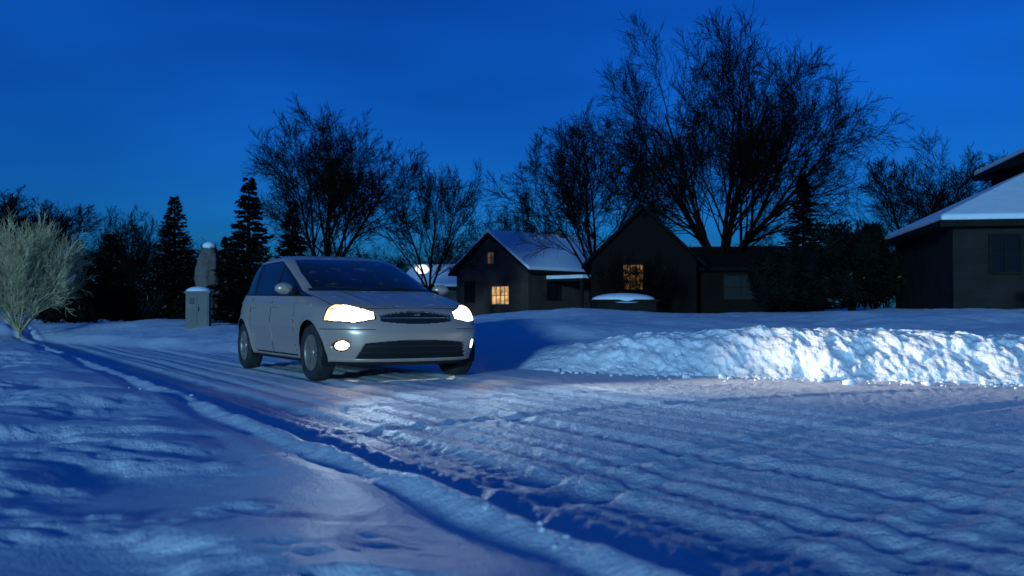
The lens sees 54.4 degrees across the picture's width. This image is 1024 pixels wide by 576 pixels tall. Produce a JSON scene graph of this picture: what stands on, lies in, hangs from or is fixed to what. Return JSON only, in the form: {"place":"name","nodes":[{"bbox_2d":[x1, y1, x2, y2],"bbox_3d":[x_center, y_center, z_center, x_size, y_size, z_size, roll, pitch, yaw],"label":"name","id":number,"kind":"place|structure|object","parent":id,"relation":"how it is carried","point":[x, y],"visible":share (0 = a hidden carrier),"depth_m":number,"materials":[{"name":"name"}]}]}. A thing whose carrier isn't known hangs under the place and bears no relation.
{"place":"outdoors","nodes":[
{"label":"outdoors","id":0,"kind":"place"},
{"bbox_2d":[0,307,1023,575],"bbox_3d":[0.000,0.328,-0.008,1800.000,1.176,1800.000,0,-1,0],"label":"snowy ground","id":1,"kind":"structure","parent":0,"point":[104,471],"depth_m":4.36,"materials":[{"name":"white snow"}]},
{"bbox_2d":[3,280,78,318],"bbox_3d":[-17.212,0.432,35.949,2.900,1.813,1.808,0,-1,0],"label":"evergreen shrub","id":2,"kind":"object","parent":1,"relation":"on","point":[24,309],"visible":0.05,"depth_m":35.70,"materials":[{"name":"green plant"}]},
{"bbox_2d":[0,203,98,337],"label":"frosted shrub","id":3,"kind":"object","parent":1,"relation":"on","point":[13,268],"visible":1,"depth_m":28.18,"materials":[{"name":"white plant"}]},
{"bbox_2d":[0,183,129,316],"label":"bare tree","id":4,"kind":"object","parent":1,"relation":"on","point":[65,224],"visible":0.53,"depth_m":55.96,"materials":[{"name":"brown plant"}]},
{"bbox_2d":[34,295,104,323],"bbox_3d":[-15.025,0.788,34.011,2.532,1.256,1.656,0,-1,0],"label":"evergreen shrub","id":5,"kind":"object","parent":1,"relation":"on","point":[81,313],"visible":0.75,"depth_m":33.55,"materials":[{"name":"green plant"}]},
{"bbox_2d":[67,270,94,295],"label":"garden shed","id":6,"kind":"structure","parent":1,"relation":"on","point":[74,279],"depth_m":59.83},
{"bbox_2d":[67,260,99,296],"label":"spruce tree","id":7,"kind":"object","parent":1,"relation":"on","point":[90,273],"visible":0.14,"depth_m":44.90,"materials":[{"name":"green plant"}]},
{"bbox_2d":[78,234,140,317],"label":"spruce tree","id":8,"kind":"object","parent":1,"relation":"on","point":[106,271],"visible":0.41,"depth_m":41.85,"materials":[{"name":"green plant"}]},
{"bbox_2d":[89,202,187,290],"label":"bare tree","id":9,"kind":"object","parent":1,"relation":"on","point":[141,263],"visible":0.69,"depth_m":57.68,"materials":[{"name":"brown plant"}]},
{"bbox_2d":[139,196,199,319],"bbox_3d":[-12.918,-0.998,38.036,3.324,5.068,3.614,1,-2,-27],"label":"spruce tree","id":10,"kind":"object","parent":1,"relation":"on","point":[174,257],"visible":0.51,"depth_m":37.84,"materials":[{"name":"green plant"}]},
{"bbox_2d":[184,286,212,328],"bbox_3d":[-8.500,0.643,26.992,0.660,1.370,0.500,0,-1,-9],"label":"utility cabinet","id":11,"kind":"object","parent":1,"relation":"on","point":[198,306],"visible":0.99,"depth_m":26.77,"materials":[{"name":"metal"}]},
{"bbox_2d":[194,242,219,322],"bbox_3d":[-9.162,-0.180,30.026,0.723,2.440,0.712,-1,-2,43],"label":"wrapped shrub","id":12,"kind":"object","parent":1,"relation":"on","point":[207,261],"visible":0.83,"depth_m":29.79,"materials":[{"name":"beige fabric"}]},
{"bbox_2d":[219,236,243,320],"bbox_3d":[-10.294,-0.190,35.962,2.352,3.365,2.125,0,-1,0],"label":"spruce tree","id":13,"kind":"object","parent":1,"relation":"on","point":[222,252],"visible":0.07,"depth_m":35.90,"materials":[{"name":"green plant"}]},
{"bbox_2d":[206,177,274,322],"bbox_3d":[-7.895,-0.989,30.130,2.624,4.709,2.777,0,-1,0],"label":"spruce tree","id":14,"kind":"object","parent":1,"relation":"on","point":[244,261],"visible":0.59,"depth_m":29.81,"materials":[{"name":"green plant"}]},
{"bbox_2d":[273,199,310,258],"bbox_3d":[-7.496,-0.787,34.019,2.161,4.495,2.169,0,-1,0],"label":"spruce tree","id":15,"kind":"object","parent":1,"relation":"on","point":[290,239],"visible":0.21,"depth_m":33.96,"materials":[{"name":"green plant"}]},
{"bbox_2d":[234,93,442,260],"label":"bare tree","id":16,"kind":"object","parent":1,"relation":"on","point":[335,191],"visible":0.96,"depth_m":41.39,"materials":[{"name":"brown plant"}]},
{"bbox_2d":[348,156,493,287],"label":"bare tree","id":17,"kind":"object","parent":1,"relation":"on","point":[444,193],"visible":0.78,"depth_m":46.25,"materials":[{"name":"brown plant"}]},
{"bbox_2d":[415,265,428,284],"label":"yard lamp","id":18,"kind":"object","parent":1,"relation":"on","point":[425,268],"visible":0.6,"depth_m":51.82,"materials":[{"name":"beige glass"}]},
{"bbox_2d":[422,283,437,290],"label":"evergreen shrub","id":19,"kind":"object","parent":1,"relation":"on","point":[429,287],"visible":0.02,"depth_m":39.92,"materials":[{"name":"green plant"}]},
{"bbox_2d":[20,225,894,314],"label":"distant woods","id":20,"kind":"object","parent":1,"relation":"on","point":[406,269],"visible":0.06,"depth_m":90.33,"materials":[{"name":"black plant"}]},
{"bbox_2d":[462,190,563,243],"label":"bare tree","id":21,"kind":"object","parent":1,"relation":"on","point":[511,227],"visible":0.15,"depth_m":75.64,"materials":[{"name":"brown plant"}]},
{"bbox_2d":[457,237,589,315],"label":"walls","id":22,"kind":"structure","parent":1,"relation":"on","point":[527,291],"depth_m":54.86,"materials":[{"name":"grey wood"}]},
{"bbox_2d":[448,233,488,275],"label":"roof","id":23,"kind":"structure","parent":22,"relation":"on","point":[484,238],"depth_m":55.94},
{"bbox_2d":[452,230,486,267],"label":"roof snow","id":24,"kind":"structure","parent":23,"relation":"on","point":[471,247],"depth_m":55.65,"materials":[{"name":"white snow"}]},
{"bbox_2d":[464,281,474,302],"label":"window","id":25,"kind":"structure","parent":22,"relation":"attached to","point":[469,291],"depth_m":56.15,"materials":[{"name":"black glass"}]},
{"bbox_2d":[486,251,494,264],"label":"attic window","id":26,"kind":"structure","parent":22,"relation":"attached to","point":[490,257],"depth_m":55.03,"materials":[{"name":"yellow glass"}]},
{"bbox_2d":[491,285,509,304],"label":"lit window","id":27,"kind":"structure","parent":22,"relation":"attached to","point":[500,295],"depth_m":54.43,"materials":[{"name":"yellow glass"}]},
{"bbox_2d":[487,232,589,274],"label":"roof","id":28,"kind":"structure","parent":22,"relation":"on","point":[534,271],"depth_m":53.91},
{"bbox_2d":[487,229,598,271],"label":"roof snow","id":29,"kind":"structure","parent":28,"relation":"on","point":[551,260],"depth_m":55.35,"materials":[{"name":"white snow"}]},
{"bbox_2d":[553,233,565,237],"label":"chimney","id":30,"kind":"object","parent":28,"relation":"on","point":[560,235],"visible":0.21,"depth_m":58.97,"materials":[{"name":"brick"}]},
{"bbox_2d":[546,282,560,300],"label":"window","id":31,"kind":"structure","parent":22,"relation":"attached to","point":[553,291],"depth_m":54.46,"materials":[{"name":"black glass"}]},
{"bbox_2d":[546,275,590,307],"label":"porch","id":32,"kind":"object","parent":1,"relation":"on","point":[581,279],"visible":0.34,"depth_m":52.77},
{"bbox_2d":[128,368,1023,557],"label":"snow clods","id":33,"kind":"object","parent":1,"relation":"on","point":[822,378],"visible":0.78,"depth_m":11.60,"materials":[{"name":"white snow"}]},
{"bbox_2d":[477,96,708,308],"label":"bare tree","id":34,"kind":"object","parent":1,"relation":"on","point":[572,202],"visible":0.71,"depth_m":46.48,"materials":[{"name":"brown plant"}]},
{"bbox_2d":[593,247,642,294],"bbox_3d":[3.801,-0.063,36.049,1.783,2.872,1.968,0,-1,0],"label":"bare shrub","id":35,"kind":"object","parent":1,"relation":"on","point":[613,279],"visible":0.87,"depth_m":35.88,"materials":[{"name":"brown plant"}]},
{"bbox_2d":[589,293,658,311],"bbox_3d":[3.750,0.680,33.493,2.160,1.020,1.200,0,-1,-6],"label":"snow capped planter","id":36,"kind":"object","parent":1,"relation":"on","point":[628,302],"visible":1,"depth_m":33.01,"materials":[{"name":"white snow"}]},
{"bbox_2d":[591,210,696,312],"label":"walls","id":37,"kind":"structure","parent":1,"relation":"on","point":[646,237],"depth_m":38.95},
{"bbox_2d":[582,205,642,273],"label":"roof","id":38,"kind":"structure","parent":37,"relation":"on","point":[586,265],"depth_m":38.92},
{"bbox_2d":[622,263,643,290],"bbox_3d":[4.745,-0.427,39.005,0.870,1.070,0.097,0,-1,8],"label":"lit window","id":39,"kind":"structure","parent":37,"relation":"attached to","point":[641,266],"depth_m":39.01,"materials":[{"name":"yellow"}]},
{"bbox_2d":[643,205,705,268],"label":"roof","id":40,"kind":"structure","parent":37,"relation":"on","point":[700,262],"depth_m":38.58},
{"bbox_2d":[615,250,678,305],"bbox_3d":[4.839,-0.099,35.639,2.300,2.837,1.895,0,-1,-8],"label":"bare shrub","id":41,"kind":"object","parent":1,"relation":"on","point":[645,281],"visible":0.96,"depth_m":35.42,"materials":[{"name":"brown plant"}]},
{"bbox_2d":[559,4,915,253],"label":"bare tree","id":42,"kind":"object","parent":1,"relation":"on","point":[747,159],"visible":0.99,"depth_m":40.64,"materials":[{"name":"brown plant"}]},
{"bbox_2d":[473,324,1023,384],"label":"snow bank","id":43,"kind":"structure","parent":1,"relation":"on","point":[865,355],"depth_m":12.90,"materials":[{"name":"white snow"}]},
{"bbox_2d":[697,270,823,313],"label":"house wall","id":44,"kind":"structure","parent":1,"relation":"on","point":[710,292],"depth_m":39.75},
{"bbox_2d":[723,274,755,299],"bbox_3d":[9.121,-0.037,39.593,1.420,1.020,0.097,0,-1,8],"label":"window","id":45,"kind":"structure","parent":44,"relation":"attached to","point":[736,286],"depth_m":39.64,"materials":[{"name":"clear glass"}]},
{"bbox_2d":[689,246,821,270],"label":"roof wing","id":46,"kind":"structure","parent":44,"relation":"on","point":[732,259],"depth_m":40.71,"materials":[{"name":"black"}]},
{"bbox_2d":[745,244,815,312],"bbox_3d":[8.725,-0.229,32.017,2.399,2.453,2.029,0,-1,0],"label":"evergreen shrub","id":47,"kind":"object","parent":1,"relation":"on","point":[779,280],"visible":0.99,"depth_m":31.62,"materials":[{"name":"green plant"}]},
{"bbox_2d":[778,175,846,308],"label":"spruce tree","id":48,"kind":"object","parent":1,"relation":"on","point":[806,238],"visible":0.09,"depth_m":43.91,"materials":[{"name":"green plant"}]},
{"bbox_2d":[805,214,893,310],"bbox_3d":[10.363,-0.655,30.426,3.054,3.192,2.212,0,-1,0],"label":"evergreen shrub","id":49,"kind":"object","parent":1,"relation":"on","point":[852,270],"visible":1,"depth_m":29.98,"materials":[{"name":"green plant"}]},
{"bbox_2d":[860,248,906,308],"bbox_3d":[12.052,-0.345,32.913,2.498,2.544,2.101,0,-1,-15],"label":"evergreen shrub","id":50,"kind":"object","parent":1,"relation":"on","point":[896,269],"visible":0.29,"depth_m":32.44,"materials":[{"name":"green plant"}]},
{"bbox_2d":[822,125,1006,250],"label":"bare tree","id":51,"kind":"object","parent":1,"relation":"on","point":[935,199],"visible":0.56,"depth_m":59.21,"materials":[{"name":"brown plant"}]},
{"bbox_2d":[895,227,1023,308],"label":"walls","id":52,"kind":"structure","parent":1,"relation":"on","point":[948,269],"depth_m":26.50,"materials":[{"name":"grey wood"}]},
{"bbox_2d":[887,219,1023,246],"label":"roof","id":53,"kind":"structure","parent":52,"relation":"on","point":[933,228],"depth_m":26.21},
{"bbox_2d":[885,172,1023,238],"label":"roof snow","id":54,"kind":"structure","parent":53,"relation":"on","point":[1004,199],"depth_m":26.87,"materials":[{"name":"white snow"}]},
{"bbox_2d":[991,165,1023,186],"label":"walls","id":55,"kind":"structure","parent":53,"relation":"on","point":[1006,175],"depth_m":31.29,"materials":[{"name":"brown"}]},
{"bbox_2d":[973,152,1023,180],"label":"roof","id":56,"kind":"structure","parent":55,"relation":"on","point":[1008,165],"depth_m":30.93,"materials":[{"name":"black"}]},
{"bbox_2d":[974,147,1023,174],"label":"roof snow","id":57,"kind":"structure","parent":56,"relation":"on","point":[1003,159],"depth_m":30.65,"materials":[{"name":"white snow"}]},
{"bbox_2d":[988,233,1022,273],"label":"window","id":58,"kind":"structure","parent":52,"relation":"attached to","point":[1005,253],"depth_m":26.27,"materials":[{"name":"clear glass"}]},
{"bbox_2d":[0,0,1023,311],"label":"sky","id":59,"kind":"structure","parent":0,"point":[123,104],"materials":[{"name":"blue"}]},
{"bbox_2d":[43,341,1023,575],"bbox_3d":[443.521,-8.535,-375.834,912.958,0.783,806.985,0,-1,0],"label":"snow covered road","id":60,"kind":"structure","parent":0,"point":[789,477],"depth_m":6.28,"materials":[{"name":"white snow"}]},
{"bbox_2d":[238,250,474,380],"bbox_3d":[-2.391,0.279,14.432,2.544,1.874,5.100,1,-2,-29],"label":"parked car","id":61,"kind":"object","parent":60,"relation":"on","point":[319,317],"visible":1,"depth_m":12.79,"materials":[{"name":"silver metal"}]},
{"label":"roof","id":62,"kind":"object","parent":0,"visible":0},
{"bbox_2d":[407,264,456,286],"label":"roof snow","id":63,"kind":"structure","parent":62,"relation":"on","point":[444,279],"depth_m":62.96,"materials":[{"name":"white snow"}]},
{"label":"walls","id":64,"kind":"object","parent":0,"visible":0},
{"bbox_2d":[443,291,456,301],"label":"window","id":65,"kind":"structure","parent":64,"relation":"attached to","point":[451,295],"depth_m":61.79,"materials":[{"name":"glass"}]}
]}

